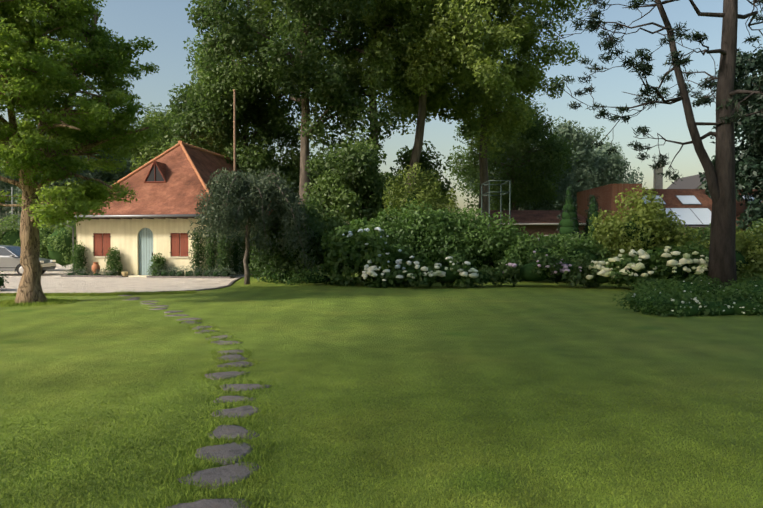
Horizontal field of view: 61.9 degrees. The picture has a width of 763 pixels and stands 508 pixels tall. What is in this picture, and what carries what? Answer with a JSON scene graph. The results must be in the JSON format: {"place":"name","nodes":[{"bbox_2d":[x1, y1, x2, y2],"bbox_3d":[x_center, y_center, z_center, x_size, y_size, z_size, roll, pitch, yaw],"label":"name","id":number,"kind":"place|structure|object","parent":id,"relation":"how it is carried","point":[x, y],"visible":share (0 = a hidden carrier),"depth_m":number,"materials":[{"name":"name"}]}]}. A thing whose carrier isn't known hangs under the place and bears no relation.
{"place":"outdoors","nodes":[
{"label":"outdoors","id":0,"kind":"place"},
{"bbox_2d":[0,263,260,292],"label":"gravel courtyard","id":1,"kind":"structure","parent":0,"point":[53,281],"depth_m":26.38,"materials":[{"name":"beige gravel"}]},
{"bbox_2d":[0,271,8,288],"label":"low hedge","id":2,"kind":"object","parent":1,"relation":"on","point":[1,281],"visible":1,"depth_m":22.39,"materials":[{"name":"green plant"}]},
{"bbox_2d":[0,245,55,275],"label":"silver car","id":3,"kind":"object","parent":1,"relation":"on","point":[9,257],"visible":0.56,"depth_m":32.30,"materials":[{"name":"grey paint"}]},
{"bbox_2d":[68,241,89,274],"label":"shrub","id":4,"kind":"object","parent":1,"relation":"on","point":[77,256],"visible":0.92,"depth_m":31.92,"materials":[{"name":"green plant"}]},
{"bbox_2d":[92,262,99,272],"bbox_3d":[-14.200,0.772,31.613,0.400,0.720,0.390,0,1,-1],"label":"terracotta urn","id":5,"kind":"object","parent":1,"relation":"on","point":[96,265],"visible":0.62,"depth_m":31.48,"materials":[{"name":"orange ceramic"}]},
{"bbox_2d":[103,246,122,275],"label":"shrub","id":6,"kind":"object","parent":1,"relation":"on","point":[112,260],"visible":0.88,"depth_m":31.60,"materials":[{"name":"green plant"}]},
{"bbox_2d":[0,277,241,293],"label":"gravel edging stones","id":7,"kind":"object","parent":1,"relation":"on","point":[232,282],"visible":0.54,"depth_m":22.96,"materials":[{"name":"grey stone"}]},
{"bbox_2d":[62,265,234,277],"bbox_3d":[-11.464,0.932,31.022,9.144,0.955,1.070,0,1,8],"label":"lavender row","id":8,"kind":"object","parent":1,"relation":"on","point":[198,272],"visible":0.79,"depth_m":30.65,"materials":[{"name":"green plant"}]},
{"bbox_2d":[61,275,237,278],"bbox_3d":[-11.384,1.095,31.176,8.800,0.090,1.050,0,1,9],"label":"cottage bed","id":9,"kind":"object","parent":1,"relation":"on","point":[149,276],"visible":0.75,"depth_m":30.54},
{"bbox_2d":[147,252,166,275],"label":"shrub","id":10,"kind":"object","parent":1,"relation":"on","point":[157,262],"visible":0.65,"depth_m":31.16,"materials":[{"name":"green plant"}]},
{"bbox_2d":[189,229,205,274],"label":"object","id":11,"kind":"object","parent":1,"relation":"on","point":[196,244],"visible":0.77,"depth_m":30.90,"materials":[{"name":"green plant"}]},
{"bbox_2d":[201,226,218,275],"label":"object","id":12,"kind":"object","parent":1,"relation":"on","point":[210,247],"visible":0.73,"depth_m":30.79,"materials":[{"name":"green plant"}]},
{"bbox_2d":[214,233,233,276],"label":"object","id":13,"kind":"object","parent":1,"relation":"on","point":[224,255],"visible":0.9,"depth_m":30.57,"materials":[{"name":"green plant"}]},
{"bbox_2d":[233,89,235,170],"bbox_3d":[-8.470,-4.233,36.717,0.200,10.540,0.210,0,1,-1],"label":"flagpole","id":14,"kind":"object","parent":1,"relation":"on","point":[234,135],"visible":0.58,"depth_m":36.63,"materials":[{"name":"brown wood"}]},
{"bbox_2d":[229,230,243,275],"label":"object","id":15,"kind":"object","parent":1,"relation":"on","point":[235,253],"visible":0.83,"depth_m":32.46,"materials":[{"name":"green plant"}]},
{"bbox_2d":[240,234,255,273],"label":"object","id":16,"kind":"object","parent":1,"relation":"on","point":[244,249],"visible":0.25,"depth_m":34.15,"materials":[{"name":"green plant"}]},
{"bbox_2d":[62,214,262,276],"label":"cottage walls","id":17,"kind":"structure","parent":0,"point":[137,241],"depth_m":31.85,"materials":[{"name":"beige paint"}]},
{"bbox_2d":[74,141,271,214],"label":"roof","id":18,"kind":"structure","parent":17,"relation":"on","point":[174,179],"depth_m":33.11,"materials":[{"name":"tile"}]},
{"bbox_2d":[118,295,270,507],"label":"stepping stone path","id":19,"kind":"structure","parent":0,"point":[228,470],"depth_m":5.32,"materials":[{"name":"grey stone"}]},
{"bbox_2d":[0,259,762,507],"bbox_3d":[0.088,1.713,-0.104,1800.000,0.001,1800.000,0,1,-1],"label":"lawn","id":20,"kind":"structure","parent":0,"point":[255,316],"depth_m":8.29,"materials":[{"name":"green plant"}]},
{"bbox_2d":[0,158,21,232],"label":"tree","id":21,"kind":"object","parent":20,"relation":"on","point":[4,211],"visible":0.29,"depth_m":62.80,"materials":[{"name":"green plant"}]},
{"bbox_2d":[1,115,44,208],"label":"tree","id":22,"kind":"object","parent":20,"relation":"on","point":[16,178],"depth_m":78.97,"materials":[{"name":"green plant"}]},
{"bbox_2d":[1,187,68,228],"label":"ball net fence","id":23,"kind":"object","parent":20,"relation":"on","point":[18,207],"visible":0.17,"depth_m":51.49,"materials":[{"name":"grey metal"}]},
{"bbox_2d":[0,214,75,267],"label":"tall hedge","id":24,"kind":"object","parent":20,"relation":"on","point":[56,244],"visible":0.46,"depth_m":37.07,"materials":[{"name":"green plant"}]},
{"bbox_2d":[6,131,128,231],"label":"tree","id":25,"kind":"object","parent":20,"relation":"on","point":[108,175],"visible":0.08,"depth_m":57.14,"materials":[{"name":"green plant"}]},
{"bbox_2d":[0,0,167,303],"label":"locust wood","id":26,"kind":"object","parent":20,"relation":"on","point":[34,76],"visible":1,"depth_m":17.09,"materials":[{"name":"green plant"}]},
{"bbox_2d":[105,102,168,182],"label":"tree","id":27,"kind":"object","parent":20,"relation":"on","point":[127,171],"depth_m":62.89,"materials":[{"name":"green plant"}]},
{"bbox_2d":[109,108,257,171],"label":"tree","id":28,"kind":"object","parent":20,"relation":"on","point":[144,154],"visible":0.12,"depth_m":50.16,"materials":[{"name":"green plant"}]},
{"bbox_2d":[153,10,311,201],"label":"tree","id":29,"kind":"object","parent":20,"relation":"on","point":[203,119],"visible":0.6,"depth_m":42.03,"materials":[{"name":"green plant"}]},
{"bbox_2d":[187,165,314,284],"bbox_3d":[-5.341,-1.103,26.143,4.864,4.984,6.116,0,1,-24],"label":"tree","id":30,"kind":"object","parent":20,"relation":"on","point":[238,198],"visible":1,"depth_m":24.77,"materials":[{"name":"green plant"}]},
{"bbox_2d":[185,0,404,267],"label":"tree","id":31,"kind":"object","parent":20,"relation":"on","point":[296,82],"visible":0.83,"depth_m":38.16,"materials":[{"name":"green plant"}]},
{"bbox_2d":[257,264,343,284],"bbox_3d":[-3.361,0.920,26.077,3.954,0.996,1.985,1,1,42],"label":"low border","id":32,"kind":"object","parent":20,"relation":"on","point":[315,278],"visible":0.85,"depth_m":25.66,"materials":[{"name":"green plant"}]},
{"bbox_2d":[274,152,327,215],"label":"tree","id":33,"kind":"object","parent":20,"relation":"on","point":[297,180],"visible":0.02,"depth_m":48.85,"materials":[{"name":"green plant"}]},
{"bbox_2d":[249,198,359,282],"bbox_3d":[-3.383,-0.573,28.330,5.774,3.885,4.834,0,1,-1],"label":"shrub","id":34,"kind":"object","parent":20,"relation":"on","point":[276,260],"visible":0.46,"depth_m":27.35,"materials":[{"name":"green plant"}]},
{"bbox_2d":[302,127,401,233],"bbox_3d":[-1.887,-2.974,35.993,5.804,8.391,5.778,1,1,31],"label":"tree","id":35,"kind":"object","parent":20,"relation":"on","point":[350,187],"visible":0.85,"depth_m":34.47,"materials":[{"name":"green plant"}]},
{"bbox_2d":[248,0,479,202],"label":"tree","id":36,"kind":"object","parent":20,"relation":"on","point":[378,68],"visible":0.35,"depth_m":40.54,"materials":[{"name":"green plant"}]},
{"bbox_2d":[319,217,414,287],"bbox_3d":[-0.507,-0.062,25.132,2.946,2.880,3.839,-1,2,-46],"label":"flowering shrub","id":37,"kind":"object","parent":20,"relation":"on","point":[357,253],"visible":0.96,"depth_m":24.74,"materials":[{"name":"green plant"}]},
{"bbox_2d":[359,140,455,218],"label":"tree","id":38,"kind":"object","parent":20,"relation":"on","point":[423,160],"visible":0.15,"depth_m":52.34,"materials":[{"name":"green plant"}]},
{"bbox_2d":[361,252,478,287],"bbox_3d":[1.447,0.709,24.049,4.479,1.610,1.998,0,1,-1],"label":"white hydrangea","id":39,"kind":"object","parent":20,"relation":"on","point":[420,273],"visible":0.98,"depth_m":23.70,"materials":[{"name":"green plant"}]},
{"bbox_2d":[382,162,460,225],"bbox_3d":[2.156,-2.016,31.501,4.322,4.957,2.988,0,1,-1],"label":"bamboo shrub","id":40,"kind":"object","parent":20,"relation":"on","point":[435,200],"visible":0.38,"depth_m":31.09,"materials":[{"name":"green plant"}]},
{"bbox_2d":[327,0,525,199],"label":"tree","id":41,"kind":"object","parent":20,"relation":"on","point":[431,56],"visible":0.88,"depth_m":39.27,"materials":[{"name":"green plant"}]},
{"bbox_2d":[357,199,536,277],"bbox_3d":[2.768,-0.550,27.930,8.689,3.592,4.300,0,1,-1],"label":"large shrub","id":42,"kind":"object","parent":20,"relation":"on","point":[436,237],"visible":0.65,"depth_m":27.02,"materials":[{"name":"green plant"}]},
{"bbox_2d":[388,0,591,228],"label":"tree","id":43,"kind":"object","parent":20,"relation":"on","point":[526,75],"visible":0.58,"depth_m":44.93,"materials":[{"name":"green plant"}]},
{"bbox_2d":[458,258,522,287],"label":"low shrub","id":44,"kind":"object","parent":20,"relation":"on","point":[498,275],"visible":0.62,"depth_m":24.16,"materials":[{"name":"green plant"}]},
{"bbox_2d":[481,180,510,269],"bbox_3d":[5.727,-1.239,32.003,1.061,4.726,2.270,0,1,-1],"label":"metal frame","id":45,"kind":"object","parent":20,"relation":"on","point":[500,192],"visible":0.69,"depth_m":31.37,"materials":[{"name":"grey metal"}]},
{"bbox_2d":[443,93,578,210],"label":"tree","id":46,"kind":"object","parent":20,"relation":"on","point":[551,153],"visible":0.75,"depth_m":55.78,"materials":[{"name":"green plant"}]},
{"bbox_2d":[454,149,579,224],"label":"tree","id":47,"kind":"object","parent":20,"relation":"on","point":[560,191],"visible":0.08,"depth_m":64.03,"materials":[{"name":"green plant"}]},
{"bbox_2d":[500,251,601,287],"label":"pink hydrangea","id":48,"kind":"object","parent":20,"relation":"on","point":[553,268],"visible":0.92,"depth_m":23.81,"materials":[{"name":"green plant"}]},
{"bbox_2d":[501,232,618,267],"bbox_3d":[7.552,0.151,27.230,5.542,2.176,3.227,-1,1,-29],"label":"shrub","id":49,"kind":"object","parent":20,"relation":"on","point":[566,251],"visible":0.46,"depth_m":26.76,"materials":[{"name":"green plant"}]},
{"bbox_2d":[554,185,583,246],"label":"thuja","id":50,"kind":"object","parent":20,"relation":"on","point":[568,222],"visible":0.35,"depth_m":42.58,"materials":[{"name":"green plant"}]},
{"bbox_2d":[519,116,633,211],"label":"tree","id":51,"kind":"object","parent":20,"relation":"on","point":[615,170],"visible":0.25,"depth_m":65.61,"materials":[{"name":"green plant"}]},
{"bbox_2d":[582,195,600,241],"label":"thuja","id":52,"kind":"object","parent":20,"relation":"on","point":[592,205],"visible":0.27,"depth_m":43.24,"materials":[{"name":"green plant"}]},
{"bbox_2d":[551,126,645,207],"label":"tree","id":53,"kind":"object","parent":20,"relation":"on","point":[605,147],"visible":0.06,"depth_m":86.94,"materials":[{"name":"green plant"}]},
{"bbox_2d":[588,185,701,277],"bbox_3d":[11.539,-0.927,27.538,4.947,4.112,3.517,0,1,-1],"label":"shrub","id":54,"kind":"object","parent":20,"relation":"on","point":[644,227],"visible":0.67,"depth_m":26.86,"materials":[{"name":"green plant"}]},
{"bbox_2d":[582,241,708,289],"bbox_3d":[10.046,0.460,23.543,5.192,1.937,3.135,0,1,-1],"label":"white hydrangea bush","id":55,"kind":"object","parent":20,"relation":"on","point":[688,260],"visible":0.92,"depth_m":22.64,"materials":[{"name":"white plant"}]},
{"bbox_2d":[537,218,762,277],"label":"shrub","id":56,"kind":"object","parent":20,"relation":"on","point":[705,235],"visible":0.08,"depth_m":29.54,"materials":[{"name":"green plant"}]},
{"bbox_2d":[539,0,762,287],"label":"pine tree","id":57,"kind":"object","parent":20,"relation":"on","point":[720,178],"visible":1,"depth_m":21.78,"materials":[{"name":"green plant"}]},
{"bbox_2d":[612,272,762,317],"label":"ground cover","id":58,"kind":"object","parent":20,"relation":"on","point":[664,297],"visible":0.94,"depth_m":15.54,"materials":[{"name":"green plant"}]},
{"bbox_2d":[694,224,762,282],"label":"shrub","id":59,"kind":"object","parent":20,"relation":"on","point":[751,261],"visible":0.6,"depth_m":25.27,"materials":[{"name":"green plant"}]},
{"bbox_2d":[699,44,762,230],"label":"tree","id":60,"kind":"object","parent":20,"relation":"on","point":[749,167],"visible":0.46,"depth_m":43.77,"materials":[{"name":"green plant"}]},
{"bbox_2d":[0,0,762,231],"label":"sky","id":61,"kind":"structure","parent":0,"point":[165,22],"materials":[{"name":"blue"}]},
{"bbox_2d":[490,210,586,245],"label":"wing","id":62,"kind":"structure","parent":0,"point":[546,222],"depth_m":46.87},
{"bbox_2d":[577,163,762,243],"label":"brick house","id":63,"kind":"structure","parent":0,"point":[692,208],"depth_m":48.13,"materials":[{"name":"red brick"}]},
{"bbox_2d":[667,173,706,188],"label":"roof","id":64,"kind":"structure","parent":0,"point":[691,182],"depth_m":87.98,"materials":[{"name":"white"}]}
]}

